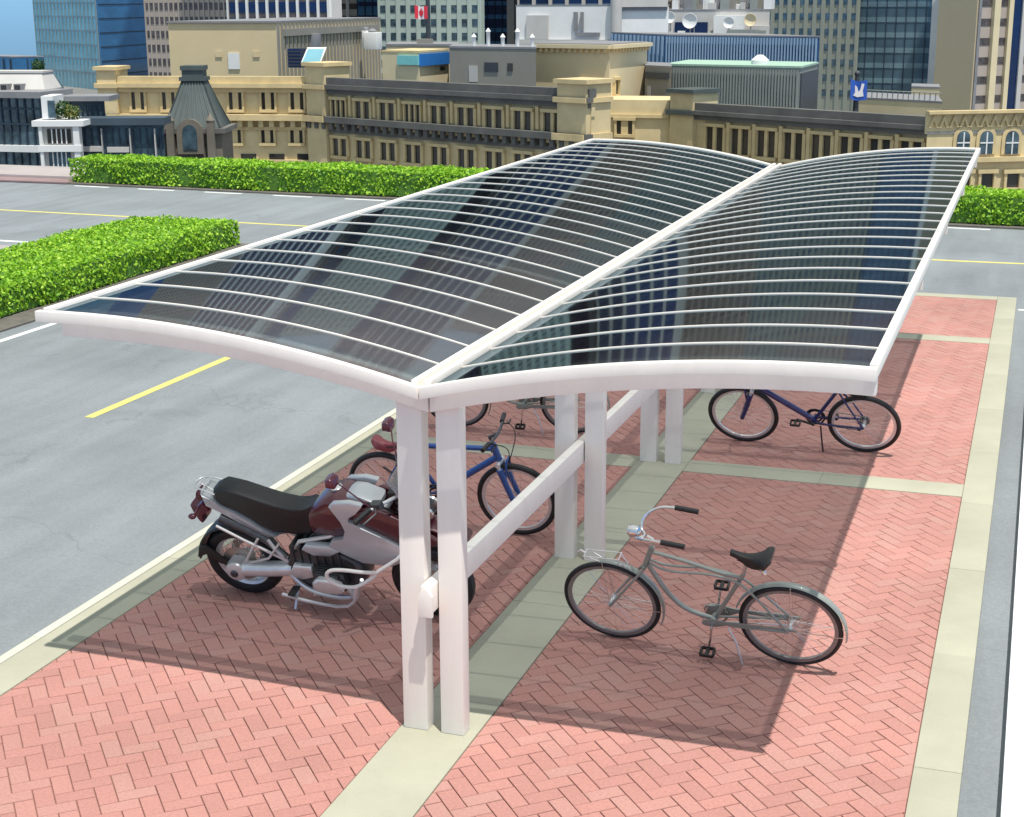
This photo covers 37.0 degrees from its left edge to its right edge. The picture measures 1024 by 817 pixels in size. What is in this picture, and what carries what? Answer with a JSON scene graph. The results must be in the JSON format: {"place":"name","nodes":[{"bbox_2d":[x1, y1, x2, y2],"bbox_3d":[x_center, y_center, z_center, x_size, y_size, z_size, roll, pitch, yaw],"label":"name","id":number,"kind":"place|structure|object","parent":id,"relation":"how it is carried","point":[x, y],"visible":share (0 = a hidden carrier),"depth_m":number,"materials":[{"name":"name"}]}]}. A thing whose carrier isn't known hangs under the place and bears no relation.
{"place":"outdoors","nodes":[
{"label":"outdoors","id":0,"kind":"place"},
{"bbox_2d":[0,0,36,55],"label":"sky","id":1,"kind":"structure","parent":0,"point":[17,29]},
{"bbox_2d":[0,164,87,178],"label":"pavement","id":2,"kind":"structure","parent":0,"point":[35,171],"depth_m":39.07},
{"bbox_2d":[63,86,97,93],"bbox_3d":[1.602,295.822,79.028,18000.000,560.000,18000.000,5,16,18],"label":"city ground","id":3,"kind":"structure","parent":0,"point":[83,91],"depth_m":467.47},
{"bbox_2d":[0,55,44,69],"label":"office","id":4,"kind":"structure","parent":3,"relation":"on","point":[15,62],"depth_m":322.86,"materials":[{"name":"blue glass"}]},
{"bbox_2d":[163,65,236,160],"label":"domed turret","id":5,"kind":"object","parent":3,"relation":"on","point":[200,125],"visible":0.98,"depth_m":117.68,"materials":[{"name":"stone"}]},
{"bbox_2d":[166,17,381,78],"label":"rooftop block","id":6,"kind":"structure","parent":3,"relation":"on","point":[244,47],"depth_m":155.07,"materials":[{"name":"concrete"}]},
{"bbox_2d":[228,53,239,68],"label":"door","id":7,"kind":"structure","parent":6,"relation":"in","point":[233,58],"depth_m":154.24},
{"bbox_2d":[363,28,381,49],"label":"rooftop unit","id":8,"kind":"object","parent":6,"relation":"on","point":[372,37],"visible":1,"depth_m":172.45,"materials":[{"name":"white metal"}]},
{"bbox_2d":[92,61,614,168],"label":"stone building","id":9,"kind":"structure","parent":3,"relation":"on","point":[325,111],"depth_m":140.35,"materials":[{"name":"yellow stone"}]},
{"bbox_2d":[129,92,147,112],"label":"window","id":10,"kind":"structure","parent":9,"relation":"in","point":[137,100],"depth_m":149.57,"materials":[{"name":"stone"}]},
{"bbox_2d":[159,92,176,111],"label":"window","id":11,"kind":"structure","parent":9,"relation":"in","point":[166,98],"depth_m":149.13,"materials":[{"name":"stone"}]},
{"bbox_2d":[226,92,244,112],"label":"window","id":12,"kind":"structure","parent":9,"relation":"in","point":[235,100],"depth_m":148.19,"materials":[{"name":"stone"}]},
{"bbox_2d":[232,127,243,145],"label":"window","id":13,"kind":"structure","parent":9,"relation":"in","point":[238,134],"depth_m":149.02,"materials":[{"name":"stone"}]},
{"bbox_2d":[257,127,276,145],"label":"window","id":14,"kind":"structure","parent":9,"relation":"in","point":[267,135],"depth_m":148.62,"materials":[{"name":"stone"}]},
{"bbox_2d":[259,92,277,112],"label":"window","id":15,"kind":"structure","parent":9,"relation":"in","point":[267,100],"depth_m":147.76,"materials":[{"name":"stone"}]},
{"bbox_2d":[286,127,305,145],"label":"window","id":16,"kind":"structure","parent":9,"relation":"in","point":[296,135],"depth_m":148.23,"materials":[{"name":"stone"}]},
{"bbox_2d":[287,48,306,67],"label":"rooftop unit","id":17,"kind":"object","parent":9,"relation":"on","point":[295,56],"visible":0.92,"depth_m":149.02,"materials":[{"name":"blue metal"}]},
{"bbox_2d":[288,93,306,112],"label":"window","id":18,"kind":"structure","parent":9,"relation":"in","point":[296,101],"depth_m":147.36,"materials":[{"name":"stone"}]},
{"bbox_2d":[302,47,326,61],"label":"skylight","id":19,"kind":"object","parent":9,"relation":"on","point":[314,54],"visible":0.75,"depth_m":147.78,"materials":[{"name":"teal glass"}]},
{"bbox_2d":[328,96,347,126],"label":"window","id":20,"kind":"structure","parent":9,"relation":"in","point":[338,105],"depth_m":144.39,"materials":[{"name":"stone"}]},
{"bbox_2d":[329,135,349,159],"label":"window","id":21,"kind":"structure","parent":9,"relation":"in","point":[339,144],"depth_m":145.32,"materials":[{"name":"stone"}]},
{"bbox_2d":[351,98,372,128],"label":"window","id":22,"kind":"structure","parent":9,"relation":"in","point":[361,107],"depth_m":142.17,"materials":[{"name":"stone"}]},
{"bbox_2d":[353,137,373,161],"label":"window","id":23,"kind":"structure","parent":9,"relation":"in","point":[363,146],"depth_m":143.11,"materials":[{"name":"stone"}]},
{"bbox_2d":[376,99,397,130],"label":"window","id":24,"kind":"structure","parent":9,"relation":"in","point":[386,109],"depth_m":139.98,"materials":[{"name":"stone"}]},
{"bbox_2d":[377,139,398,164],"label":"window","id":25,"kind":"structure","parent":9,"relation":"in","point":[388,149],"depth_m":140.89,"materials":[{"name":"stone"}]},
{"bbox_2d":[401,100,422,131],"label":"window","id":26,"kind":"structure","parent":9,"relation":"in","point":[412,110],"depth_m":137.79,"materials":[{"name":"stone"}]},
{"bbox_2d":[402,141,424,166],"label":"window","id":27,"kind":"structure","parent":9,"relation":"in","point":[413,151],"depth_m":138.67,"materials":[{"name":"stone"}]},
{"bbox_2d":[427,102,449,134],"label":"window","id":28,"kind":"structure","parent":9,"relation":"in","point":[439,113],"depth_m":135.56,"materials":[{"name":"stone"}]},
{"bbox_2d":[428,143,450,168],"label":"window","id":29,"kind":"structure","parent":9,"relation":"in","point":[438,154],"depth_m":136.49,"materials":[{"name":"stone"}]},
{"bbox_2d":[454,103,477,136],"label":"window","id":30,"kind":"structure","parent":9,"relation":"in","point":[464,114],"depth_m":133.36,"materials":[{"name":"stone"}]},
{"bbox_2d":[454,145,477,167],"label":"window","id":31,"kind":"structure","parent":9,"relation":"in","point":[465,156],"depth_m":134.30,"materials":[{"name":"stone"}]},
{"bbox_2d":[481,105,505,138],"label":"window","id":32,"kind":"structure","parent":9,"relation":"in","point":[492,116],"depth_m":131.16,"materials":[{"name":"stone"}]},
{"bbox_2d":[482,147,505,168],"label":"window","id":33,"kind":"structure","parent":9,"relation":"in","point":[492,158],"depth_m":132.09,"materials":[{"name":"stone"}]},
{"bbox_2d":[510,107,534,140],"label":"window","id":34,"kind":"structure","parent":9,"relation":"in","point":[523,118],"depth_m":128.91,"materials":[{"name":"stone"}]},
{"bbox_2d":[510,150,534,162],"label":"window","id":35,"kind":"structure","parent":9,"relation":"in","point":[516,155],"depth_m":129.79,"materials":[{"name":"stone"}]},
{"bbox_2d":[540,108,556,142],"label":"window","id":36,"kind":"structure","parent":9,"relation":"in","point":[548,117],"depth_m":127.09,"materials":[{"name":"stone"}]},
{"bbox_2d":[381,48,449,81],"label":"rooftop kiosk","id":37,"kind":"object","parent":3,"relation":"on","point":[421,64],"visible":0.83,"depth_m":144.69,"materials":[{"name":"beige stone"}]},
{"bbox_2d":[386,39,457,81],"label":"rooftop block","id":38,"kind":"structure","parent":3,"relation":"on","point":[424,43],"depth_m":157.37,"materials":[{"name":"concrete"}]},
{"bbox_2d":[415,0,430,38],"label":"flagpole","id":39,"kind":"object","parent":38,"relation":"on","point":[422,12],"visible":1,"depth_m":166.09,"materials":[{"name":"grey paint"}]},
{"bbox_2d":[449,28,535,85],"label":"rooftop block","id":40,"kind":"structure","parent":3,"relation":"on","point":[502,63],"depth_m":140.18,"materials":[{"name":"concrete"}]},
{"bbox_2d":[0,182,1023,816],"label":"parking deck","id":41,"kind":"structure","parent":3,"relation":"on","point":[90,508],"depth_m":15.78,"materials":[{"name":"asphalt"}]},
{"bbox_2d":[0,323,57,341],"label":"parking line","id":42,"kind":"object","parent":41,"relation":"on","point":[27,332],"visible":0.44,"depth_m":20.67,"materials":[{"name":"white paint"}]},
{"bbox_2d":[0,176,81,183],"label":"kerb","id":43,"kind":"structure","parent":41,"relation":"on","point":[34,180],"depth_m":37.78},
{"bbox_2d":[0,243,247,332],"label":"verge","id":44,"kind":"structure","parent":41,"relation":"on","point":[17,319],"depth_m":22.84,"materials":[{"name":"concrete"}]},
{"bbox_2d":[0,214,240,316],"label":"hedge","id":45,"kind":"object","parent":44,"relation":"on","point":[56,267],"visible":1,"depth_m":24.61,"materials":[{"name":"green plant"}]},
{"bbox_2d":[85,357,230,417],"bbox_3d":[-3.849,-0.408,18.256,0.110,0.004,4.100,5,16,19],"label":"parking line","id":46,"kind":"object","parent":41,"relation":"on","point":[146,392],"visible":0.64,"depth_m":17.59,"materials":[{"name":"yellow paint"}]},
{"bbox_2d":[0,408,395,663],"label":"kerb","id":47,"kind":"structure","parent":41,"relation":"on","point":[42,633],"depth_m":11.71,"materials":[{"name":"concrete"}]},
{"bbox_2d":[0,209,954,260],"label":"road line","id":48,"kind":"object","parent":41,"relation":"on","point":[238,222],"visible":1,"depth_m":31.70,"materials":[{"name":"white paint"}]},
{"bbox_2d":[1,298,997,816],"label":"paving base","id":49,"kind":"object","parent":41,"relation":"on","point":[311,706],"visible":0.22,"depth_m":9.25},
{"bbox_2d":[0,413,396,696],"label":"concrete strip","id":50,"kind":"object","parent":49,"relation":"on","point":[33,659],"visible":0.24,"depth_m":11.20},
{"bbox_2d":[0,448,630,816],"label":"brick paving","id":51,"kind":"structure","parent":49,"relation":"on","point":[360,641],"depth_m":9.60,"materials":[{"name":"brick"}]},
{"bbox_2d":[188,416,475,614],"bbox_3d":[-1.289,0.809,10.697,2.141,1.405,0.808,5,35,18],"label":"motorcycle","id":52,"kind":"object","parent":51,"relation":"on","point":[344,533],"visible":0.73,"depth_m":10.68,"materials":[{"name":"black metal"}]},
{"bbox_2d":[349,412,554,534],"bbox_3d":[-0.509,0.556,12.378,1.798,0.974,0.566,4,32,17],"label":"mountain bicycle","id":53,"kind":"object","parent":51,"relation":"on","point":[499,468],"visible":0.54,"depth_m":12.26,"materials":[{"name":"blue metal"}]},
{"bbox_2d":[385,434,639,466],"bbox_3d":[-0.035,0.445,14.790,2.544,0.102,0.360,5,16,18],"label":"concrete strip","id":54,"kind":"object","parent":49,"relation":"on","point":[612,459],"visible":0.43,"depth_m":14.65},
{"bbox_2d":[320,389,742,816],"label":"concrete strip","id":55,"kind":"object","parent":49,"relation":"on","point":[404,771],"visible":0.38,"depth_m":10.25,"materials":[{"name":"concrete"}]},
{"bbox_2d":[35,139,980,735],"bbox_3d":[1.423,-0.681,14.050,4.860,2.442,11.980,5,16,18],"label":"bicycle shelter","id":56,"kind":"object","parent":55,"relation":"on","point":[643,273],"visible":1,"depth_m":10.16,"materials":[{"name":"metal"}]},
{"bbox_2d":[395,388,700,455],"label":"brick paving","id":57,"kind":"structure","parent":49,"relation":"on","point":[624,438],"depth_m":15.61,"materials":[{"name":"brick"}]},
{"bbox_2d":[430,394,609,434],"bbox_3d":[0.021,-0.242,15.173,1.905,1.091,0.380,3,34,12],"label":"cruiser bicycle","id":58,"kind":"object","parent":57,"relation":"on","point":[523,404],"visible":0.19,"depth_m":15.28,"materials":[{"name":"grey metal"}]},
{"bbox_2d":[415,471,960,816],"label":"brick paving","id":59,"kind":"structure","parent":49,"relation":"on","point":[664,719],"depth_m":9.71,"materials":[{"name":"brick"}]},
{"bbox_2d":[564,505,847,664],"bbox_3d":[1.210,1.171,9.899,1.905,1.091,0.380,6,38,21],"label":"cruiser bicycle","id":60,"kind":"object","parent":59,"relation":"on","point":[757,561],"visible":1,"depth_m":9.90,"materials":[{"name":"grey metal"}]},
{"bbox_2d":[682,460,963,497],"bbox_3d":[2.796,0.674,13.876,2.475,0.103,0.360,5,16,18],"label":"concrete strip","id":61,"kind":"object","parent":49,"relation":"on","point":[849,480],"visible":0.63,"depth_m":13.83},
{"bbox_2d":[692,338,988,483],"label":"brick paving","id":62,"kind":"structure","parent":49,"relation":"on","point":[928,391],"depth_m":15.53,"materials":[{"name":"brick"}]},
{"bbox_2d":[708,389,900,451],"bbox_3d":[2.759,-0.009,14.549,1.840,0.974,0.566,5,42,19],"label":"mountain bicycle","id":63,"kind":"object","parent":62,"relation":"on","point":[812,420],"visible":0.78,"depth_m":14.57,"materials":[{"name":"blue metal"}]},
{"bbox_2d":[896,333,989,343],"bbox_3d":[4.858,-0.900,19.726,2.475,0.102,0.320,5,16,18],"label":"concrete strip","id":64,"kind":"object","parent":49,"relation":"on","point":[943,338],"visible":0.16,"depth_m":19.48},
{"bbox_2d":[898,296,996,337],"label":"brick paving","id":65,"kind":"structure","parent":49,"relation":"on","point":[949,316],"depth_m":20.78,"materials":[{"name":"brick"}]},
{"bbox_2d":[915,292,997,299],"bbox_3d":[5.826,-1.640,22.474,2.475,0.103,0.250,5,16,18],"label":"concrete strip","id":66,"kind":"object","parent":49,"relation":"on","point":[958,296],"visible":0.12,"depth_m":22.21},
{"bbox_2d":[905,297,1016,816],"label":"concrete strip","id":67,"kind":"object","parent":49,"relation":"on","point":[935,786],"visible":1,"depth_m":10.77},
{"bbox_2d":[67,181,1023,229],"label":"verge","id":68,"kind":"structure","parent":41,"relation":"on","point":[994,226],"depth_m":35.27,"materials":[{"name":"concrete"}]},
{"bbox_2d":[68,153,1023,225],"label":"hedge","id":69,"kind":"object","parent":68,"relation":"on","point":[988,206],"visible":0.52,"depth_m":35.21,"materials":[{"name":"green plant"}]},
{"bbox_2d":[1000,445,1023,816],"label":"white kerb","id":70,"kind":"structure","parent":41,"relation":"on","point":[1012,801],"depth_m":9.39,"materials":[{"name":"paint"}]},
{"bbox_2d":[534,40,652,95],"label":"rooftop block","id":71,"kind":"structure","parent":3,"relation":"on","point":[622,63],"depth_m":146.49,"materials":[{"name":"concrete"}]},
{"bbox_2d":[645,62,671,95],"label":"rooftop block","id":72,"kind":"structure","parent":3,"relation":"on","point":[658,75],"depth_m":147.43,"materials":[{"name":"concrete"}]},
{"bbox_2d":[671,55,818,108],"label":"metal building","id":73,"kind":"structure","parent":3,"relation":"on","point":[760,80],"depth_m":152.38,"materials":[{"name":"metal"}]},
{"bbox_2d":[610,87,926,164],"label":"stone building","id":74,"kind":"structure","parent":3,"relation":"on","point":[699,117],"depth_m":131.70,"materials":[{"name":"yellow stone"}]},
{"bbox_2d":[613,117,635,137],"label":"window","id":75,"kind":"structure","parent":74,"relation":"in","point":[623,126],"depth_m":140.03,"materials":[{"name":"stone"}]},
{"bbox_2d":[702,123,725,152],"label":"window","id":76,"kind":"structure","parent":74,"relation":"in","point":[714,135],"depth_m":135.36,"materials":[{"name":"stone"}]},
{"bbox_2d":[730,125,751,157],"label":"window","id":77,"kind":"structure","parent":74,"relation":"in","point":[740,135],"depth_m":133.23,"materials":[{"name":"stone"}]},
{"bbox_2d":[755,127,778,160],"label":"window","id":78,"kind":"structure","parent":74,"relation":"in","point":[767,138],"depth_m":131.16,"materials":[{"name":"stone"}]},
{"bbox_2d":[781,128,805,162],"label":"window","id":79,"kind":"structure","parent":74,"relation":"in","point":[794,140],"depth_m":129.13,"materials":[{"name":"stone"}]},
{"bbox_2d":[810,130,834,158],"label":"window","id":80,"kind":"structure","parent":74,"relation":"in","point":[822,142],"depth_m":126.97,"materials":[{"name":"stone"}]},
{"bbox_2d":[839,132,863,153],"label":"window","id":81,"kind":"structure","parent":74,"relation":"in","point":[848,142],"depth_m":124.82,"materials":[{"name":"stone"}]},
{"bbox_2d":[850,71,867,111],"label":"sign","id":82,"kind":"object","parent":74,"relation":"on","point":[858,91],"visible":0.94,"depth_m":154.44,"materials":[{"name":"blue metal"}]},
{"bbox_2d":[868,135,894,150],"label":"window","id":83,"kind":"structure","parent":74,"relation":"in","point":[876,142],"depth_m":122.67,"materials":[{"name":"stone"}]},
{"bbox_2d":[858,89,942,115],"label":"rooftop block","id":84,"kind":"structure","parent":74,"relation":"on","point":[898,103],"depth_m":161.65,"materials":[{"name":"concrete"}]},
{"bbox_2d":[911,83,939,95],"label":"rooftop block","id":85,"kind":"structure","parent":84,"relation":"on","point":[917,87],"depth_m":171.91,"materials":[{"name":"white metal"}]},
{"bbox_2d":[899,137,925,148],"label":"window","id":86,"kind":"structure","parent":74,"relation":"in","point":[905,142],"depth_m":120.57,"materials":[{"name":"stone"}]},
{"bbox_2d":[924,109,1023,189],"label":"ornate building","id":87,"kind":"structure","parent":3,"relation":"on","point":[996,136],"depth_m":115.40,"materials":[{"name":"yellow stone"}]},
{"bbox_2d":[952,127,972,147],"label":"window","id":88,"kind":"structure","parent":87,"relation":"in","point":[963,136],"depth_m":114.99,"materials":[{"name":"glass"}]},
{"bbox_2d":[975,127,996,153],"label":"window","id":89,"kind":"structure","parent":87,"relation":"in","point":[986,137],"depth_m":115.35,"materials":[{"name":"glass"}]},
{"bbox_2d":[977,169,998,189],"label":"window","id":90,"kind":"structure","parent":87,"relation":"in","point":[986,177],"depth_m":116.17,"materials":[{"name":"stone"}]},
{"bbox_2d":[1000,127,1021,153],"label":"window","id":91,"kind":"structure","parent":87,"relation":"in","point":[1011,142],"depth_m":115.72,"materials":[{"name":"glass"}]},
{"bbox_2d":[1002,169,1023,189],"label":"window","id":92,"kind":"structure","parent":87,"relation":"in","point":[1011,177],"depth_m":116.51,"materials":[{"name":"stone"}]},
{"bbox_2d":[0,70,170,166],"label":"apartment building","id":93,"kind":"structure","parent":0,"point":[34,131],"depth_m":110.25,"materials":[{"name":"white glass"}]},
{"bbox_2d":[47,129,71,143],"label":"window","id":94,"kind":"structure","parent":93,"relation":"in","point":[55,136],"depth_m":108.10,"materials":[{"name":"black glass"}]},
{"bbox_2d":[49,152,71,166],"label":"window","id":95,"kind":"structure","parent":93,"relation":"in","point":[55,158],"depth_m":108.50,"materials":[{"name":"blue glass"}]},
{"bbox_2d":[55,100,70,118],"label":"potted shrub","id":96,"kind":"object","parent":93,"relation":"on","point":[63,103],"visible":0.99,"depth_m":108.34,"materials":[{"name":"green plant"}]},
{"bbox_2d":[63,104,81,119],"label":"potted shrub","id":97,"kind":"object","parent":93,"relation":"on","point":[73,113],"visible":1,"depth_m":108.31,"materials":[{"name":"green plant"}]},
{"bbox_2d":[32,0,147,89],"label":"glass tower","id":98,"kind":"structure","parent":0,"point":[77,41],"depth_m":481.36,"materials":[{"name":"blue glass"}]},
{"bbox_2d":[144,0,226,75],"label":"banded tower","id":99,"kind":"structure","parent":0,"point":[158,14],"depth_m":420.08,"materials":[{"name":"grey stone"}]},
{"bbox_2d":[226,0,341,18],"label":"columned tower","id":100,"kind":"structure","parent":0,"point":[244,9],"depth_m":363.82,"materials":[{"name":"white stone"}]},
{"bbox_2d":[342,0,356,16],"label":"slim tower","id":101,"kind":"structure","parent":0,"point":[349,8],"depth_m":479.40,"materials":[{"name":"grey stone"}]},
{"bbox_2d":[357,0,377,16],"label":"navy slab","id":102,"kind":"structure","parent":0,"point":[367,8],"depth_m":452.95,"materials":[{"name":"blue glass"}]},
{"bbox_2d":[377,0,484,78],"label":"apartment tower","id":103,"kind":"structure","parent":0,"point":[460,21],"depth_m":412.79,"materials":[{"name":"concrete"}]},
{"bbox_2d":[484,0,516,43],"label":"navy tower","id":104,"kind":"structure","parent":0,"point":[500,17],"depth_m":461.17,"materials":[{"name":"blue glass"}]},
{"bbox_2d":[517,0,610,4],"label":"striped tower","id":105,"kind":"structure","parent":0,"point":[563,2],"depth_m":435.72,"materials":[{"name":"white glass"}]},
{"bbox_2d":[515,0,669,44],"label":"plant building","id":106,"kind":"structure","parent":0,"point":[547,23],"depth_m":244.13,"materials":[{"name":"concrete"}]},
{"bbox_2d":[610,32,820,62],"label":"blue building","id":107,"kind":"structure","parent":0,"point":[666,47],"depth_m":211.00,"materials":[{"name":"metal"}]},
{"bbox_2d":[668,0,774,33],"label":"plant building","id":108,"kind":"structure","parent":0,"point":[711,15],"depth_m":273.99,"materials":[{"name":"grey stone"}]},
{"bbox_2d":[682,13,696,32],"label":"satellite dish","id":109,"kind":"object","parent":108,"relation":"attached to","point":[689,20],"visible":0.98,"depth_m":271.60,"materials":[{"name":"white metal"}]},
{"bbox_2d":[738,0,860,110],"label":"precast tower","id":110,"kind":"structure","parent":0,"point":[834,24],"depth_m":345.02,"materials":[{"name":"concrete"}]},
{"bbox_2d":[857,0,938,93],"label":"office tower","id":111,"kind":"structure","parent":0,"point":[897,45],"depth_m":339.04,"materials":[{"name":"blue glass"}]},
{"bbox_2d":[934,0,1023,109],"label":"granite tower","id":112,"kind":"structure","parent":0,"point":[979,59],"depth_m":287.38,"materials":[{"name":"grey stone"}]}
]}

